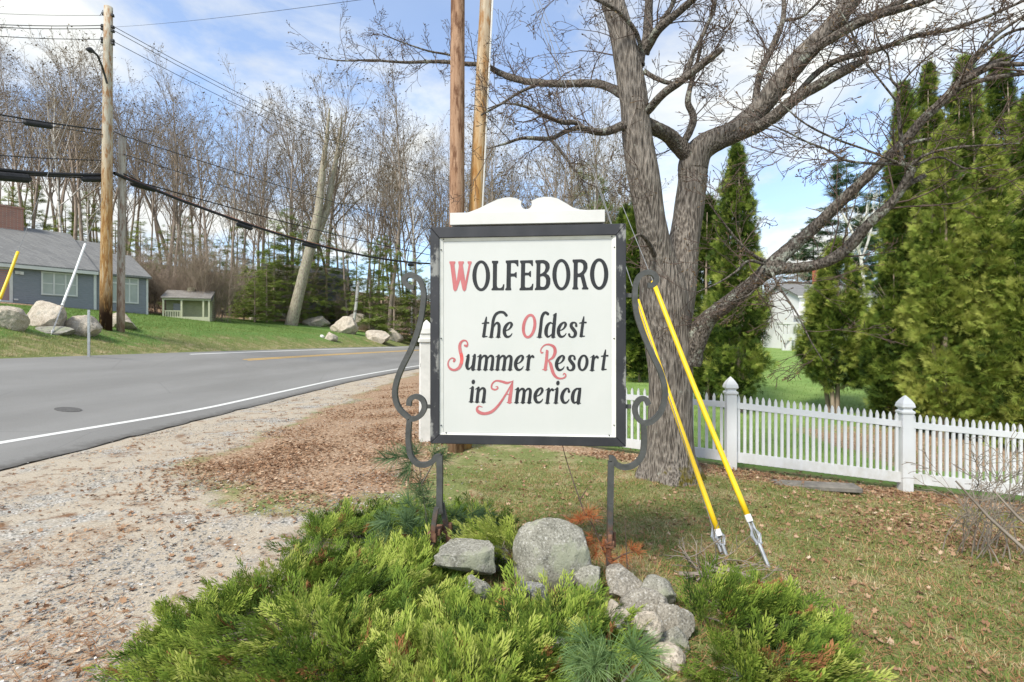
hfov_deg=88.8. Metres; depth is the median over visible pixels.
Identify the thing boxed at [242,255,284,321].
hemlock tree
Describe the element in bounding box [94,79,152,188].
bare tree
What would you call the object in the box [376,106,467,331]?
bare tree
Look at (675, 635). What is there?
boulder
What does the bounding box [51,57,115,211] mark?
bare tree
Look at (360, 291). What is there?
bare shrub
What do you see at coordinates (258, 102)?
overhead wire
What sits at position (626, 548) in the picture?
bare sapling
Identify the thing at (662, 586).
boulder
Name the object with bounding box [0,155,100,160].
overhead wire
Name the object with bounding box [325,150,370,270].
birch tree
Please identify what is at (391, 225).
bare tree
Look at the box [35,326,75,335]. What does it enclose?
boulder
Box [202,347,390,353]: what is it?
road marking
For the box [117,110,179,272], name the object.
bare tree
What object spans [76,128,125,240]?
bare tree
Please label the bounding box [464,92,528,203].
bare tree
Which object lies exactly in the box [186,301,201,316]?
door
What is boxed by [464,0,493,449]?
utility pole
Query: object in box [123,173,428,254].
overhead wire
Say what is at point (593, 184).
bare tree
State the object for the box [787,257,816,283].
bare shrub
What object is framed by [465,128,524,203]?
bare tree
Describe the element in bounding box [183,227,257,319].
bare shrub
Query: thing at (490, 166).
bare tree
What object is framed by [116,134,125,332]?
utility pole
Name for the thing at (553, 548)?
boulder
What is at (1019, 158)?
cedar tree
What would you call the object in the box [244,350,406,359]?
road marking
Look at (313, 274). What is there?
bare shrub
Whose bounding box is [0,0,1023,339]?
sky
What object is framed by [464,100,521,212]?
bare tree
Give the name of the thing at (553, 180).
bare tree
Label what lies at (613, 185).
bare tree
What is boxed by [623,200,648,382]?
cedar tree
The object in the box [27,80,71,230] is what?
bare tree
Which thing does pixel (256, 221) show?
bare tree
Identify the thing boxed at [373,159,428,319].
bare tree
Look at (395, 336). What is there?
boulder
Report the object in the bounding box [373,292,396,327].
bare shrub
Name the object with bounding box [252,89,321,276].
bare tree
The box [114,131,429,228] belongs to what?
overhead wire
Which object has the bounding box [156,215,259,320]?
bare shrub
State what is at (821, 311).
cedar tree
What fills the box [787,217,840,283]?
white pine
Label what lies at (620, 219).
cedar tree
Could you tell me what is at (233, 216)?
bare tree
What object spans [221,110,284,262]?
bare tree
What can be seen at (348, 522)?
juniper shrub
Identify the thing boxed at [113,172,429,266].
overhead wire
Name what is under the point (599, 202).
bare tree
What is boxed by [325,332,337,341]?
boulder
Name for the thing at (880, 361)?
cedar tree
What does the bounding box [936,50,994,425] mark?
cedar tree
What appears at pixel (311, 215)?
bare tree
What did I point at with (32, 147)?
bare tree
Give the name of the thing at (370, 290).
hemlock tree
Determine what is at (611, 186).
bare tree
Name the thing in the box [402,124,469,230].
bare tree
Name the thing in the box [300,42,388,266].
bare tree
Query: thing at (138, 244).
bare shrub
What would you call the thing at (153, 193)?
bare tree
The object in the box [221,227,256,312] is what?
hemlock tree
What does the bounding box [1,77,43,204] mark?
bare tree
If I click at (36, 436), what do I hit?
road marking
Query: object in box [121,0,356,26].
overhead wire
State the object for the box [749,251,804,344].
bare shrub
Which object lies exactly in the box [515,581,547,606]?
boulder
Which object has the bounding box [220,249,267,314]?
bare shrub
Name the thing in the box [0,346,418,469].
road
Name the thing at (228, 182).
bare tree
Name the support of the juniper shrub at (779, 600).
on the ground at (42, 473)
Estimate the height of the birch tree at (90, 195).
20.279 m
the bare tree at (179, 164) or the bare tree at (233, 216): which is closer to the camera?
the bare tree at (233, 216)
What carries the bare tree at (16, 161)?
on the ground at (42, 473)
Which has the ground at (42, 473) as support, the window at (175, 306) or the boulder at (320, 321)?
the boulder at (320, 321)
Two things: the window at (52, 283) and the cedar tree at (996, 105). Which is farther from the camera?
the window at (52, 283)
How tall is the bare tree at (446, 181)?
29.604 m
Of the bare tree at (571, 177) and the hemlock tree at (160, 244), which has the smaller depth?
the bare tree at (571, 177)
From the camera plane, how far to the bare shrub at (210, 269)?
43.70 m
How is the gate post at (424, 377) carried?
on the ground at (42, 473)
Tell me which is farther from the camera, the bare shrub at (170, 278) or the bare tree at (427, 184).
the bare tree at (427, 184)
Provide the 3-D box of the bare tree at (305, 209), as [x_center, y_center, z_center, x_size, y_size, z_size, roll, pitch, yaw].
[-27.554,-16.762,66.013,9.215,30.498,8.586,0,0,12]
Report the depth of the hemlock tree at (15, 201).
59.98 m
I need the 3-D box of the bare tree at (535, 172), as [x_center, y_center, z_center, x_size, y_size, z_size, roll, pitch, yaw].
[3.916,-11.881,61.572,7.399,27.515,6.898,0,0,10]
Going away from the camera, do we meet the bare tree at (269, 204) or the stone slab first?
the stone slab
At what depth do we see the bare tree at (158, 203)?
89.55 m
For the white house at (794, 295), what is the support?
on the ground at (42, 473)
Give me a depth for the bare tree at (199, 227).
78.05 m
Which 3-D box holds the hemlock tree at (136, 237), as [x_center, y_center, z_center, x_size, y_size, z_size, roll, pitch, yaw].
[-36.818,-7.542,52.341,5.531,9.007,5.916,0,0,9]
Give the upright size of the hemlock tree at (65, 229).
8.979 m
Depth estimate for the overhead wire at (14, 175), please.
22.03 m
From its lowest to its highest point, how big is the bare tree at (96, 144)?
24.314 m
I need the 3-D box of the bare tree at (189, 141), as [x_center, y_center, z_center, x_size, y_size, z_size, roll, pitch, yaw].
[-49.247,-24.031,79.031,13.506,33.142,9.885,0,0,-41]
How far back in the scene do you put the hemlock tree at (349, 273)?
65.60 m
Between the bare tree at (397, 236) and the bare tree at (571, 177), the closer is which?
the bare tree at (571, 177)
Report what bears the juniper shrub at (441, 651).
on the ground at (42, 473)
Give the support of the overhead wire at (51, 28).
attached to the utility pole at (107, 41)
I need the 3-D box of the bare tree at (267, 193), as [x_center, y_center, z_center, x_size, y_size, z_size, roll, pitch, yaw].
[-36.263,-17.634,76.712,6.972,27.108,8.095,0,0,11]
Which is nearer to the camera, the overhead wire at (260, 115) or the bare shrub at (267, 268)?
the overhead wire at (260, 115)
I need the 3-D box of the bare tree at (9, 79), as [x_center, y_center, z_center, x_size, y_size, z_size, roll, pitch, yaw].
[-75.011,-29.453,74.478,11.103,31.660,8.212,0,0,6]
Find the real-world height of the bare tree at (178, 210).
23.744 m
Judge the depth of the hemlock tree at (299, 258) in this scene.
65.50 m
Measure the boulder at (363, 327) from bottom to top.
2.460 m
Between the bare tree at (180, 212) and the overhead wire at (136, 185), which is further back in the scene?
the bare tree at (180, 212)
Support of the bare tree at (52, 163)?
on the ground at (42, 473)
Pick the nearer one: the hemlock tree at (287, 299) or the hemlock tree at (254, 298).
the hemlock tree at (254, 298)
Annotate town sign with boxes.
[392,197,667,567]
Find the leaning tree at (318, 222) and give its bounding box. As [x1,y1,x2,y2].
[284,66,372,325]
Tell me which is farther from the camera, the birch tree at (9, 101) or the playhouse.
the birch tree at (9, 101)
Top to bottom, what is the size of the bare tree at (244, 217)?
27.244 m
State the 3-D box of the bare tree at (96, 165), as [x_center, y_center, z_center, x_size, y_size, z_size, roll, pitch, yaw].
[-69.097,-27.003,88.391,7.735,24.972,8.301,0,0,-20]
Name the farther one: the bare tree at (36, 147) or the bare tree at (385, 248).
the bare tree at (36, 147)
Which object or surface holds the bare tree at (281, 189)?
on the ground at (42, 473)
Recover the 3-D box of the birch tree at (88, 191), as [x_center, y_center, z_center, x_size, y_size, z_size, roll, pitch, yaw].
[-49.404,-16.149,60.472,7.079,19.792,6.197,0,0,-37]
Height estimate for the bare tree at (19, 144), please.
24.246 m
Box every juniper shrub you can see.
[83,520,484,681]
[200,564,633,681]
[263,494,431,585]
[384,490,521,547]
[442,502,517,571]
[468,559,654,665]
[483,593,677,681]
[675,552,876,681]
[677,606,898,681]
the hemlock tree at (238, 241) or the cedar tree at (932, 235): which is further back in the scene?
the hemlock tree at (238, 241)
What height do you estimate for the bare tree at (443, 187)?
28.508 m
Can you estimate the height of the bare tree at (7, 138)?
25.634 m
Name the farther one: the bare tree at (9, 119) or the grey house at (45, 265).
the bare tree at (9, 119)
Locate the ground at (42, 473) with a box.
[0,267,1023,681]
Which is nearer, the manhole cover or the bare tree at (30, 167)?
the manhole cover
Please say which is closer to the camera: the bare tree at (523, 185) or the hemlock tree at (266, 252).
the hemlock tree at (266, 252)
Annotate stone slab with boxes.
[769,479,862,492]
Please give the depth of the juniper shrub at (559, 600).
3.23 m
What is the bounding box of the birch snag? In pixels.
[353,278,363,319]
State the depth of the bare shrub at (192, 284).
43.33 m
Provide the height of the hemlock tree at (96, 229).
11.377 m
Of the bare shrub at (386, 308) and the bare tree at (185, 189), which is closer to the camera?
the bare shrub at (386, 308)
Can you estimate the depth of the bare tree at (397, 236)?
58.86 m
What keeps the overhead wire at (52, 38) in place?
attached to the utility pole at (107, 41)
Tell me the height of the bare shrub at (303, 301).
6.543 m
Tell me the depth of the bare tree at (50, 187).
69.36 m
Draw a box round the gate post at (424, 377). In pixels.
[418,320,429,441]
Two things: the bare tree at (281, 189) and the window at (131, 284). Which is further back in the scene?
the bare tree at (281, 189)
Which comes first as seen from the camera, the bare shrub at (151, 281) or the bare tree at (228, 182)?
the bare shrub at (151, 281)
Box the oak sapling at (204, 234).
[181,202,224,274]
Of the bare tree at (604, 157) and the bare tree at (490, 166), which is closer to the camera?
the bare tree at (604, 157)
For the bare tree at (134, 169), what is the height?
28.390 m
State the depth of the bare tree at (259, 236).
67.41 m
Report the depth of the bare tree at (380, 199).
84.75 m
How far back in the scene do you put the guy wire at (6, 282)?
19.10 m
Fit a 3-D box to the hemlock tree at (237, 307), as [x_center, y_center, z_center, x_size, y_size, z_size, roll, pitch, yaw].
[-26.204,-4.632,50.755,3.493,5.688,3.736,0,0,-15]
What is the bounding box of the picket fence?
[625,377,1023,495]
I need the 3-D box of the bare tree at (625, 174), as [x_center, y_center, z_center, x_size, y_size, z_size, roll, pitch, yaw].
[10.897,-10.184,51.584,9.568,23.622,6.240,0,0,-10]
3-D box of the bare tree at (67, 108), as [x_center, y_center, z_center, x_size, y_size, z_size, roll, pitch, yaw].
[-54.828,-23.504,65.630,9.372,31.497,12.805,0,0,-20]
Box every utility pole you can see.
[86,5,114,330]
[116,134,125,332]
[448,0,464,452]
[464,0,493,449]
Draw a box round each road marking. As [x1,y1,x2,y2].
[0,365,418,443]
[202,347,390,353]
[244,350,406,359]
[255,350,418,359]
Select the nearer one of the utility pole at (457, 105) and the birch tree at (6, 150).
the utility pole at (457, 105)
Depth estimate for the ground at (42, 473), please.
6.78 m
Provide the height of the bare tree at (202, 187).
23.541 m
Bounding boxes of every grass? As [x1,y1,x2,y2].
[0,303,383,356]
[626,351,1023,480]
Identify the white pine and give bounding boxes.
[782,233,811,283]
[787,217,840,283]
[799,153,883,293]
[840,181,888,290]
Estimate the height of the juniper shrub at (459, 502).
0.524 m
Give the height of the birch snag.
5.219 m
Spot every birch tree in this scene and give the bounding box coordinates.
[0,43,113,231]
[0,88,20,146]
[0,123,14,167]
[48,125,116,241]
[76,145,100,223]
[113,148,153,235]
[201,120,255,257]
[210,147,258,256]
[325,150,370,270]
[378,147,445,335]
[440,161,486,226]
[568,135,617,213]
[812,181,881,294]
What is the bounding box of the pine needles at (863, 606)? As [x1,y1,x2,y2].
[429,461,1023,681]
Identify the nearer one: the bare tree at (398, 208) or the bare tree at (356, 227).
the bare tree at (398, 208)
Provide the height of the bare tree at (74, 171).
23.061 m
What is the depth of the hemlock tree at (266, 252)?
56.22 m
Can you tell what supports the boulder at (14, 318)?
on the ground at (42, 473)
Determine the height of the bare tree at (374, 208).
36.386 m
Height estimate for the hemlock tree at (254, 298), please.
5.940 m
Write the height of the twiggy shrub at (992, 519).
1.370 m
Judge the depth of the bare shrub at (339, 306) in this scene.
64.08 m
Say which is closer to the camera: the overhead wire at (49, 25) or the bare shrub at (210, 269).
the overhead wire at (49, 25)
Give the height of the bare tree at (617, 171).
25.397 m
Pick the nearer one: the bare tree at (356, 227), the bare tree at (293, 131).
the bare tree at (293, 131)
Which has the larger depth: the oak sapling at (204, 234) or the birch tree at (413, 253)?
the birch tree at (413, 253)
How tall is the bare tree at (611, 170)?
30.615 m
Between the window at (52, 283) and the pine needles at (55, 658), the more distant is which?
the window at (52, 283)
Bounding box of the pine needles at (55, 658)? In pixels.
[0,409,486,681]
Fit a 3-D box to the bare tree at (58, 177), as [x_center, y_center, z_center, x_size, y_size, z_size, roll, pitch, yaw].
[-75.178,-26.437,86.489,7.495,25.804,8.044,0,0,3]
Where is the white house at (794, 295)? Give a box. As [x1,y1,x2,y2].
[763,271,876,349]
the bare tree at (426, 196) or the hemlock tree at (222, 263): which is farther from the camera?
the bare tree at (426, 196)
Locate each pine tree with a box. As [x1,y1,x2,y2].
[575,163,615,223]
[605,207,619,221]
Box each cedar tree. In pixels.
[613,203,637,375]
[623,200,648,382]
[692,193,724,400]
[699,140,781,411]
[789,233,871,413]
[852,247,931,428]
[869,77,925,385]
[892,122,995,438]
[901,55,946,414]
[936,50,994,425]
[937,136,1023,445]
[979,47,1023,220]
[979,219,1023,450]
[988,91,1023,274]
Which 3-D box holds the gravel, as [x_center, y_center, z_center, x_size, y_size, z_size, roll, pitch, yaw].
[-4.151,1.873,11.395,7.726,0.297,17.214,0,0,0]
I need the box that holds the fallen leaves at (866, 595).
[296,449,1023,681]
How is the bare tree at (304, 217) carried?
on the ground at (42, 473)
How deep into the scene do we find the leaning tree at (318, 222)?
53.77 m
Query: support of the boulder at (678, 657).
on the ground at (42, 473)
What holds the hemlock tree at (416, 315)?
on the ground at (42, 473)
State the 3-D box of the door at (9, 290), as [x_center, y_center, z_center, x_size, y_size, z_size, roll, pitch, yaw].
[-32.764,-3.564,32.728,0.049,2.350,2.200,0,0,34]
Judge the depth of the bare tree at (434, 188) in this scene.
92.19 m
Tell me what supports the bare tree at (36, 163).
on the ground at (42, 473)
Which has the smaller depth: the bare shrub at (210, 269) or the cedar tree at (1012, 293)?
the cedar tree at (1012, 293)
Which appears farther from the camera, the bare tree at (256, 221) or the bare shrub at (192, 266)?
the bare tree at (256, 221)
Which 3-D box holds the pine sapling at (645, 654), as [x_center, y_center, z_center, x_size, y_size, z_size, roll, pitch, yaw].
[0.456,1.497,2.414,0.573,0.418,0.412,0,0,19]
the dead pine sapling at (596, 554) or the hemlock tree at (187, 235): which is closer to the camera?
the dead pine sapling at (596, 554)
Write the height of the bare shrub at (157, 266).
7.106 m
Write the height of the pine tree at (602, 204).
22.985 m
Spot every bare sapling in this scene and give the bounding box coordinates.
[563,448,587,515]
[625,527,627,568]
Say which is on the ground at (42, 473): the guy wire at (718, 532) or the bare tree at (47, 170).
the bare tree at (47, 170)
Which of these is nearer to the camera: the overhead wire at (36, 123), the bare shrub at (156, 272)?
the overhead wire at (36, 123)
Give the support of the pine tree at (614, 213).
on the ground at (42, 473)
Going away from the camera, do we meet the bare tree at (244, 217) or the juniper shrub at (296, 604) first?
the juniper shrub at (296, 604)
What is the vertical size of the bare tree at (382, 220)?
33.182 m
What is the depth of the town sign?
4.02 m
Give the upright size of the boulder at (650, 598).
0.364 m
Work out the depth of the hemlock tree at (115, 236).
57.97 m
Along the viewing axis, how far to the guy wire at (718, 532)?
5.25 m
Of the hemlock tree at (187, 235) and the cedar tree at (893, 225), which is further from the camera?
the hemlock tree at (187, 235)
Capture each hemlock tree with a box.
[0,185,32,227]
[13,181,55,230]
[45,203,79,238]
[66,191,100,242]
[113,220,131,253]
[125,221,163,304]
[153,224,187,275]
[160,215,201,285]
[185,234,225,303]
[210,239,238,311]
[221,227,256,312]
[225,265,259,319]
[236,263,274,321]
[239,219,296,321]
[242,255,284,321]
[247,208,327,319]
[278,221,334,318]
[299,224,351,321]
[325,249,372,324]
[341,241,392,330]
[361,234,413,325]
[363,242,418,336]
[395,258,429,344]
[409,277,429,337]
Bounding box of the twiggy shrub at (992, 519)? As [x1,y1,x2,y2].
[902,423,1023,564]
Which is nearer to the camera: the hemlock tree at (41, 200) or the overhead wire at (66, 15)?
the overhead wire at (66, 15)
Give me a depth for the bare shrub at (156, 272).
47.20 m
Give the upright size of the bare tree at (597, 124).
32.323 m
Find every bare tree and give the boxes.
[0,6,57,206]
[0,18,31,158]
[0,43,38,136]
[0,56,77,207]
[0,62,82,228]
[0,75,34,168]
[0,80,40,226]
[0,82,35,157]
[0,114,30,203]
[1,32,117,231]
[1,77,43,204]
[1,112,40,204]
[8,89,67,206]
[8,114,48,211]
[14,63,97,229]
[14,90,55,192]
[16,26,121,240]
[17,26,157,239]
[22,63,92,229]
[25,98,87,231]
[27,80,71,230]
[32,24,120,231]
[35,75,69,218]
[35,111,65,227]
[44,92,95,237]
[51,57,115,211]
[55,30,175,284]
[58,129,100,199]
[62,68,171,254]
[74,102,117,253]
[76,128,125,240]
[80,107,124,236]
[80,115,100,241]
[86,87,164,213]
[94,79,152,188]
[95,60,194,254]
[113,79,186,304]
[113,123,136,208]
[113,124,151,255]
[117,94,166,262]
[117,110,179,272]
[126,127,159,245]
[127,74,214,275]
[130,42,210,308]
[137,112,178,254]
[139,102,207,274]
[141,74,235,252]
[141,99,211,220]
[147,96,231,257]
[152,80,241,267]
[153,119,215,287]
[155,133,207,263]
[174,53,276,314]
[182,114,230,254]
[194,124,261,263]
[203,110,289,268]
[211,98,300,270]
[216,95,282,314]
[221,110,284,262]
[223,159,280,312]
[230,131,285,257]
[236,85,341,295]
[237,175,273,265]
[247,81,330,272]
[249,130,309,257]
[250,158,286,246]
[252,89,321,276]
[261,156,310,257]
[263,75,361,319]
[274,108,349,261]
[276,138,343,241]
[291,95,356,269]
[293,188,322,260]
[296,173,313,253]
[298,150,342,264]
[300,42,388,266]
[310,124,375,314]
[331,115,391,327]
[337,64,421,315]
[337,171,375,291]
[349,143,416,285]
[351,37,428,332]
[352,143,425,324]
[353,110,418,288]
[353,139,412,315]
[356,131,432,327]
[362,144,416,294]
[371,189,407,296]
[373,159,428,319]
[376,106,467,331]
[396,110,449,247]
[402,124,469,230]
[407,118,467,226]
[408,136,468,241]
[411,167,439,234]
[413,167,448,248]
[419,129,500,226]
[430,86,558,215]
[432,168,448,221]
[443,141,519,226]
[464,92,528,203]
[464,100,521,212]
[464,139,501,209]
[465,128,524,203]
[486,140,542,206]
[490,151,531,206]
[499,89,600,208]
[513,145,551,207]
[515,125,569,207]
[515,158,534,208]
[516,126,589,207]
[517,99,601,209]
[528,167,565,206]
[534,74,605,209]
[546,93,628,221]
[547,32,672,223]
[565,160,611,208]
[572,173,618,223]
[576,133,672,220]
[582,157,628,219]
[583,109,628,221]
[589,134,631,223]
[598,158,630,218]
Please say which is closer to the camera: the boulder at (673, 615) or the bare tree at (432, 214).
the boulder at (673, 615)
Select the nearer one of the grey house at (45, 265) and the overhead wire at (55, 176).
the overhead wire at (55, 176)
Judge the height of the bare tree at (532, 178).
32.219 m
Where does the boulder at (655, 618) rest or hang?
on the ground at (42, 473)
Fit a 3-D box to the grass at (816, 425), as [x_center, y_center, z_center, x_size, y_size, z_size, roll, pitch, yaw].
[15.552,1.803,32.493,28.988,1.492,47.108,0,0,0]
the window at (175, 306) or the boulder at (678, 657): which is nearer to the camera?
the boulder at (678, 657)
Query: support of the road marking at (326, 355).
on the road
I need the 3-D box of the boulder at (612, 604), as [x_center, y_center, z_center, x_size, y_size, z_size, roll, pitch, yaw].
[0.662,1.725,3.228,0.154,0.242,0.179,0,0,-34]
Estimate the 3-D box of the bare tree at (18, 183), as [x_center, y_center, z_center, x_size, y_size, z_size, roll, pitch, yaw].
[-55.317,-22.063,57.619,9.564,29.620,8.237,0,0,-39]
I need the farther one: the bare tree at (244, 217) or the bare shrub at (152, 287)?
the bare tree at (244, 217)
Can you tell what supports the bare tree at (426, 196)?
on the ground at (42, 473)
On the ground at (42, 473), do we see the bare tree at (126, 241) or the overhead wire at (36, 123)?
the bare tree at (126, 241)
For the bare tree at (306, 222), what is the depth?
96.26 m
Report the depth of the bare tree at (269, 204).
86.35 m
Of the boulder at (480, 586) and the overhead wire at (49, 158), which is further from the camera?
the overhead wire at (49, 158)
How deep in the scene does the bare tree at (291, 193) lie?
58.42 m
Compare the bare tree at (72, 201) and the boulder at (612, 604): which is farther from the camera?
the bare tree at (72, 201)
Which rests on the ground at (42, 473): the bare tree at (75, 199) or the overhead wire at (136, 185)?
the bare tree at (75, 199)
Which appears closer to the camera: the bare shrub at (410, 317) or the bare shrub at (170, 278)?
the bare shrub at (170, 278)
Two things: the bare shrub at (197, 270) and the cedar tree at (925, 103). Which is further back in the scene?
the bare shrub at (197, 270)
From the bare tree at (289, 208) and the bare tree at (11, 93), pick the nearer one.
the bare tree at (11, 93)
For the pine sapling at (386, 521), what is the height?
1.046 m
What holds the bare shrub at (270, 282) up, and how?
on the ground at (42, 473)
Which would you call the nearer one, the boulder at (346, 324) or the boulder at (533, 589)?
the boulder at (533, 589)
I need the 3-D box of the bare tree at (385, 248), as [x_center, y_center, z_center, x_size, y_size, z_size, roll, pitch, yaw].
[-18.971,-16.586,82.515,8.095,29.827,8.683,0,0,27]
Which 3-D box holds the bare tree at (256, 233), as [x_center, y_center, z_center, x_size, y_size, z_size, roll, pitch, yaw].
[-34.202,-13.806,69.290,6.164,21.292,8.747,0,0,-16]
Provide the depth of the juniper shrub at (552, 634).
2.80 m
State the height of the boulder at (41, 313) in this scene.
1.356 m
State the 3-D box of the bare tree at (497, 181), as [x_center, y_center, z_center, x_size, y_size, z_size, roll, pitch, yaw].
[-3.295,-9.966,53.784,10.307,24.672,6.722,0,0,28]
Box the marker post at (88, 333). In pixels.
[87,310,89,356]
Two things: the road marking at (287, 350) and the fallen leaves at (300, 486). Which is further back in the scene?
the road marking at (287, 350)
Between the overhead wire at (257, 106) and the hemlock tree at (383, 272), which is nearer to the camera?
the overhead wire at (257, 106)
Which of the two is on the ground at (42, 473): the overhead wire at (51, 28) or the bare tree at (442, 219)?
the bare tree at (442, 219)
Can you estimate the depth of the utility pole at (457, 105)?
9.39 m
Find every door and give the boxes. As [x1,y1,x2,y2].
[0,267,12,302]
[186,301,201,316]
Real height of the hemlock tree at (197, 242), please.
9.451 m
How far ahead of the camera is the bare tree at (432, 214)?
88.24 m
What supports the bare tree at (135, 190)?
on the ground at (42, 473)
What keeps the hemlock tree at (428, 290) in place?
on the ground at (42, 473)
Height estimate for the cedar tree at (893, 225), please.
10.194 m
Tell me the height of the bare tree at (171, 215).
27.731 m
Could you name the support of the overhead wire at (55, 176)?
attached to the utility pole at (107, 41)
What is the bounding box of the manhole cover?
[54,407,81,411]
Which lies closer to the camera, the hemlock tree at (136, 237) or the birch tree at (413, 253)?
the hemlock tree at (136, 237)
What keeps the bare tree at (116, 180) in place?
on the ground at (42, 473)
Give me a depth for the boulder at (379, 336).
52.59 m
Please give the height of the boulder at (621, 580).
0.293 m
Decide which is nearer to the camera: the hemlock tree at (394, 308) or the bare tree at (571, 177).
the bare tree at (571, 177)
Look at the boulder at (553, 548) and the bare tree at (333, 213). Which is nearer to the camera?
the boulder at (553, 548)
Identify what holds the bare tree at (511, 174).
on the ground at (42, 473)
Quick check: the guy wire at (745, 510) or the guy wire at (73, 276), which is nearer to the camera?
the guy wire at (745, 510)
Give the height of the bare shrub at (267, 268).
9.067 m
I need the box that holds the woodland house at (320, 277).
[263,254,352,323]
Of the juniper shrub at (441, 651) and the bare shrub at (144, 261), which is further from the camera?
the bare shrub at (144, 261)
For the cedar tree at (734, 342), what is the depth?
15.68 m
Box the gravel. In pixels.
[0,392,494,681]
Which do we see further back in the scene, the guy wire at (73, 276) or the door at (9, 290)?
the door at (9, 290)
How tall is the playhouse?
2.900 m
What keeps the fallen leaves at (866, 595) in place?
on the ground at (42, 473)
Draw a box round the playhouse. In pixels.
[161,287,216,321]
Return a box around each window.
[41,271,77,296]
[113,276,138,303]
[173,303,180,310]
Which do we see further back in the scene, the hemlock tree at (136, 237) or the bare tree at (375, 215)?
the bare tree at (375, 215)
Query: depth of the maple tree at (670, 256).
7.02 m
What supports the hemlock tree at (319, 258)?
on the ground at (42, 473)
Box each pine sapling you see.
[361,438,501,547]
[552,611,674,681]
[563,502,649,580]
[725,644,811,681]
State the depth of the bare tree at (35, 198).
62.87 m
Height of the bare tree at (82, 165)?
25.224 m
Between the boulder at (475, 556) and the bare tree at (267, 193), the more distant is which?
the bare tree at (267, 193)
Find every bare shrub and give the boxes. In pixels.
[113,223,162,274]
[115,227,169,310]
[125,242,190,312]
[129,241,169,312]
[131,244,179,311]
[136,239,178,308]
[146,236,205,309]
[154,248,215,304]
[155,259,193,290]
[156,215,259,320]
[157,226,225,308]
[167,239,221,297]
[176,236,240,305]
[177,260,229,301]
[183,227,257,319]
[191,250,242,321]
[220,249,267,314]
[223,249,281,313]
[232,262,270,315]
[239,249,296,320]
[244,242,290,316]
[268,252,325,313]
[282,271,317,322]
[325,276,352,320]
[345,269,380,313]
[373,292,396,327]
[396,280,429,333]
[403,303,418,332]
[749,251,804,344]
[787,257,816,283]
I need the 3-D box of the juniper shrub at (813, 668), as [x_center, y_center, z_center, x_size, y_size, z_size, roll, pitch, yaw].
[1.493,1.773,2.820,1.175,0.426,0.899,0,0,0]
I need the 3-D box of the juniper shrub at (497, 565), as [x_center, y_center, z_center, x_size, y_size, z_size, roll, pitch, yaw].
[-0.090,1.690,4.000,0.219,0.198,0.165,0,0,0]
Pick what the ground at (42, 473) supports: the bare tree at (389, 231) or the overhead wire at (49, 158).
the bare tree at (389, 231)
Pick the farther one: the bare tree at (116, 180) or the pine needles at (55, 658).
the bare tree at (116, 180)
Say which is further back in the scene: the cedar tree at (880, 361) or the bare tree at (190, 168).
the bare tree at (190, 168)
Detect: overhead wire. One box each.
[0,13,102,15]
[0,24,100,25]
[0,27,100,28]
[0,36,101,39]
[0,114,101,129]
[0,120,102,134]
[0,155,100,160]
[0,168,100,182]
[28,174,80,177]
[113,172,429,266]
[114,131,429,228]
[115,27,446,175]
[115,31,448,180]
[115,42,445,182]
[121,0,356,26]
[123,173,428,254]
[123,175,336,248]
[124,154,427,247]
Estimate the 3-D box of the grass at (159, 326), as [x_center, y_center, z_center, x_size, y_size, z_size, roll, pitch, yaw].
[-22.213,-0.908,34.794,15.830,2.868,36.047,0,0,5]
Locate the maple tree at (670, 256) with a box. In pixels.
[286,0,1023,486]
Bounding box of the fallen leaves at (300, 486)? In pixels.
[0,382,1006,681]
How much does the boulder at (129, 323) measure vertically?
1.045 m
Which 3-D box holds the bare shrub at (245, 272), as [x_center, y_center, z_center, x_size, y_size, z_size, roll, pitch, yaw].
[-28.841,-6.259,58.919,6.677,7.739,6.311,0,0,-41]
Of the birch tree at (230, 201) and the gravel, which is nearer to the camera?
the gravel
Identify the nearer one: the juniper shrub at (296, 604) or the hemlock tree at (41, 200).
the juniper shrub at (296, 604)
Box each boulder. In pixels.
[0,306,29,330]
[27,300,66,326]
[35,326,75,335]
[65,315,102,336]
[113,313,137,328]
[302,316,329,326]
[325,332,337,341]
[330,316,357,333]
[349,313,368,329]
[365,330,389,343]
[388,328,403,341]
[432,538,495,574]
[465,574,490,604]
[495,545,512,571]
[512,517,591,588]
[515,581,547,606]
[574,565,599,595]
[602,599,633,634]
[606,563,642,598]
[619,587,667,613]
[633,611,663,641]
[640,574,675,603]
[651,641,685,670]
[654,626,689,652]
[655,601,694,639]
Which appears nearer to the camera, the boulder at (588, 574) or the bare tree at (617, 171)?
the boulder at (588, 574)
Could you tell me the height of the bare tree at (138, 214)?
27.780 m
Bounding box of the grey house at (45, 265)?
[0,204,151,314]
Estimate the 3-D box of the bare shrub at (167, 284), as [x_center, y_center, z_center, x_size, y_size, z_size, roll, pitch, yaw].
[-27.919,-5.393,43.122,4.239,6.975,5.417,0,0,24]
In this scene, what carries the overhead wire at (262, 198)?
attached to the utility pole at (120, 306)
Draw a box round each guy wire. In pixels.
[0,31,102,301]
[51,200,101,334]
[533,1,727,554]
[539,0,769,566]
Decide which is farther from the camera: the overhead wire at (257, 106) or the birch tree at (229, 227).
the birch tree at (229, 227)
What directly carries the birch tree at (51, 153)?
on the ground at (42, 473)
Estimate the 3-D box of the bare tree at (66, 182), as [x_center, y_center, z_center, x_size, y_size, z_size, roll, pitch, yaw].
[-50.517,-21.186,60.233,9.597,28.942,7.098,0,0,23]

